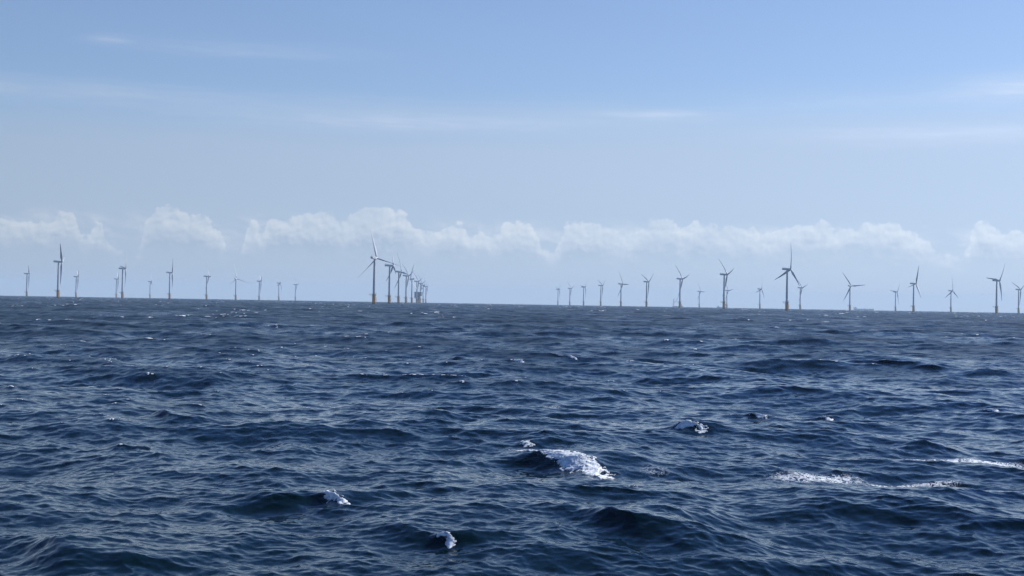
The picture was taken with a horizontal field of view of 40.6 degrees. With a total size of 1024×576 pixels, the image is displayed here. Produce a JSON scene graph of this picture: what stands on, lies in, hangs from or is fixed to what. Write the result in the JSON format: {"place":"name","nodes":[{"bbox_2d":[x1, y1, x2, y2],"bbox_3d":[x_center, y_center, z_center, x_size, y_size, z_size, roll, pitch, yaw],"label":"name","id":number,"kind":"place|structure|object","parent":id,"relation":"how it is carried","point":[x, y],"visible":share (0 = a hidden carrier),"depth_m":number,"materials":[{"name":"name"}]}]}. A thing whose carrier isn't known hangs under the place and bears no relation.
{"place":"outdoors","nodes":[
{"label":"outdoors","id":0,"kind":"place"},
{"bbox_2d":[0,296,1023,575],"bbox_3d":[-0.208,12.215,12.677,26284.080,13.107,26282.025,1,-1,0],"label":"sea","id":1,"kind":"structure","parent":0,"point":[156,436],"depth_m":69.28,"materials":[{"name":"liquid"}]},
{"bbox_2d":[24,266,29,295],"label":"wind turbine","id":2,"kind":"object","parent":1,"relation":"in","point":[26,292],"visible":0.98,"depth_m":4717.33,"materials":[{"name":"yellow paint"}]},
{"bbox_2d":[54,244,63,297],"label":"wind turbine","id":3,"kind":"object","parent":1,"relation":"in","point":[61,267],"visible":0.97,"depth_m":2964.22,"materials":[{"name":"yellow paint"}]},
{"bbox_2d":[74,271,78,296],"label":"wind turbine","id":4,"kind":"object","parent":1,"relation":"in","point":[76,288],"visible":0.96,"depth_m":5265.66,"materials":[{"name":"yellow paint"}]},
{"bbox_2d":[115,273,118,297],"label":"wind turbine","id":5,"kind":"object","parent":1,"relation":"in","point":[116,285],"visible":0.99,"depth_m":5758.21,"materials":[{"name":"yellow paint"}]},
{"bbox_2d":[119,255,126,297],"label":"wind turbine","id":6,"kind":"object","parent":1,"relation":"in","point":[122,292],"visible":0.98,"depth_m":3584.51,"materials":[{"name":"yellow paint"}]},
{"bbox_2d":[166,264,172,298],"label":"wind turbine","id":7,"kind":"object","parent":1,"relation":"in","point":[169,297],"visible":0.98,"depth_m":4061.13,"materials":[{"name":"yellow paint"}]},
{"bbox_2d":[204,268,210,298],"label":"wind turbine","id":8,"kind":"object","parent":1,"relation":"in","point":[206,296],"visible":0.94,"depth_m":4635.62,"materials":[{"name":"yellow paint"}]},
{"bbox_2d":[233,266,244,299],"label":"wind turbine","id":9,"kind":"object","parent":1,"relation":"in","point":[235,285],"visible":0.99,"depth_m":5036.16,"materials":[{"name":"yellow paint"}]},
{"bbox_2d":[257,277,261,299],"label":"wind turbine","id":10,"kind":"object","parent":1,"relation":"in","point":[259,287],"visible":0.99,"depth_m":5710.04,"materials":[{"name":"yellow paint"}]},
{"bbox_2d":[277,273,281,299],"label":"wind turbine","id":11,"kind":"object","parent":1,"relation":"in","point":[278,289],"visible":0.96,"depth_m":6236.11,"materials":[{"name":"yellow paint"}]},
{"bbox_2d":[368,229,401,303],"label":"wind turbine","id":12,"kind":"object","parent":1,"relation":"in","point":[374,294],"visible":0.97,"depth_m":2325.11,"materials":[{"name":"yellow paint"}]},
{"bbox_2d":[385,246,395,303],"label":"wind turbine","id":13,"kind":"object","parent":1,"relation":"in","point":[392,268],"visible":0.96,"depth_m":2819.40,"materials":[{"name":"yellow paint"}]},
{"bbox_2d":[395,257,407,302],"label":"wind turbine","id":14,"kind":"object","parent":1,"relation":"in","point":[398,296],"visible":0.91,"depth_m":3394.17,"materials":[{"name":"yellow paint"}]},
{"bbox_2d":[403,265,412,302],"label":"wind turbine","id":15,"kind":"object","parent":1,"relation":"in","point":[407,280],"visible":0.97,"depth_m":3916.19,"materials":[{"name":"yellow paint"}]},
{"bbox_2d":[403,266,417,302],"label":"wind turbine","id":16,"kind":"object","parent":1,"relation":"in","point":[412,279],"visible":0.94,"depth_m":4487.50,"materials":[{"name":"yellow paint"}]},
{"bbox_2d":[414,275,421,302],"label":"wind turbine","id":17,"kind":"object","parent":1,"relation":"in","point":[416,298],"visible":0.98,"depth_m":4987.50,"materials":[{"name":"yellow paint"}]},
{"bbox_2d":[414,292,422,302],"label":"transformer platform","id":18,"kind":"structure","parent":1,"relation":"in","point":[419,294],"depth_m":5229.98,"materials":[{"name":"yellow paint"}]},
{"bbox_2d":[421,285,426,302],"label":"wind turbine","id":19,"kind":"object","parent":1,"relation":"in","point":[423,293],"visible":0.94,"depth_m":6092.91,"materials":[{"name":"yellow paint"}]},
{"bbox_2d":[582,281,586,305],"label":"wind turbine","id":20,"kind":"object","parent":1,"relation":"in","point":[583,287],"visible":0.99,"depth_m":5836.14,"materials":[{"name":"yellow paint"}]},
{"bbox_2d":[598,281,604,305],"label":"wind turbine","id":21,"kind":"object","parent":1,"relation":"in","point":[600,292],"visible":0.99,"depth_m":5268.89,"materials":[{"name":"yellow paint"}]},
{"bbox_2d":[617,273,628,305],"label":"wind turbine","id":22,"kind":"object","parent":1,"relation":"in","point":[621,284],"visible":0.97,"depth_m":4773.57,"materials":[{"name":"yellow paint"}]},
{"bbox_2d":[269,315,997,548],"bbox_3d":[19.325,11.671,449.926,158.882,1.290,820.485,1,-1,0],"label":"foam","id":23,"kind":"object","parent":1,"relation":"on","point":[572,461],"visible":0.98,"depth_m":60.41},
{"bbox_2d":[641,274,652,306],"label":"wind turbine","id":24,"kind":"object","parent":1,"relation":"in","point":[646,303],"visible":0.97,"depth_m":4248.63,"materials":[{"name":"yellow paint"}]},
{"bbox_2d":[677,268,689,307],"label":"wind turbine","id":25,"kind":"object","parent":1,"relation":"in","point":[680,284],"visible":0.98,"depth_m":3697.42,"materials":[{"name":"yellow paint"}]},
{"bbox_2d":[720,261,732,308],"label":"wind turbine","id":26,"kind":"object","parent":1,"relation":"in","point":[724,286],"visible":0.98,"depth_m":3102.39,"materials":[{"name":"yellow paint"}]},
{"bbox_2d":[755,288,763,308],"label":"wind turbine","id":27,"kind":"object","parent":1,"relation":"in","point":[759,295],"visible":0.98,"depth_m":5469.26,"materials":[{"name":"yellow paint"}]},
{"bbox_2d":[775,253,798,309],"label":"wind turbine","id":28,"kind":"object","parent":1,"relation":"in","point":[786,273],"visible":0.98,"depth_m":2588.70,"materials":[{"name":"yellow paint"}]},
{"bbox_2d":[798,281,807,308],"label":"wind turbine","id":29,"kind":"object","parent":1,"relation":"in","point":[800,295],"visible":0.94,"depth_m":4952.73,"materials":[{"name":"yellow paint"}]},
{"bbox_2d":[842,272,861,309],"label":"wind turbine","id":30,"kind":"object","parent":1,"relation":"in","point":[849,289],"visible":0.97,"depth_m":4359.66,"materials":[{"name":"yellow paint"}]},
{"bbox_2d":[890,284,899,310],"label":"wind turbine","id":31,"kind":"object","parent":1,"relation":"in","point":[895,297],"visible":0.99,"depth_m":5658.15,"materials":[{"name":"yellow paint"}]},
{"bbox_2d":[909,267,920,311],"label":"wind turbine","id":32,"kind":"object","parent":1,"relation":"in","point":[913,309],"visible":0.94,"depth_m":3805.49,"materials":[{"name":"yellow paint"}]},
{"bbox_2d":[946,282,956,311],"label":"wind turbine","id":33,"kind":"object","parent":1,"relation":"in","point":[950,297],"visible":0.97,"depth_m":5074.85,"materials":[{"name":"yellow paint"}]},
{"bbox_2d":[988,265,1004,313],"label":"wind turbine","id":34,"kind":"object","parent":1,"relation":"in","point":[996,306],"visible":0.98,"depth_m":3244.44,"materials":[{"name":"yellow paint"}]},
{"bbox_2d":[1013,283,1023,312],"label":"wind turbine","id":35,"kind":"object","parent":1,"relation":"in","point":[1018,308],"visible":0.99,"depth_m":4526.29,"materials":[{"name":"yellow paint"}]},
{"bbox_2d":[0,0,1023,312],"label":"sky","id":36,"kind":"structure","parent":0,"point":[505,151],"materials":[{"name":"blue"}]}
]}

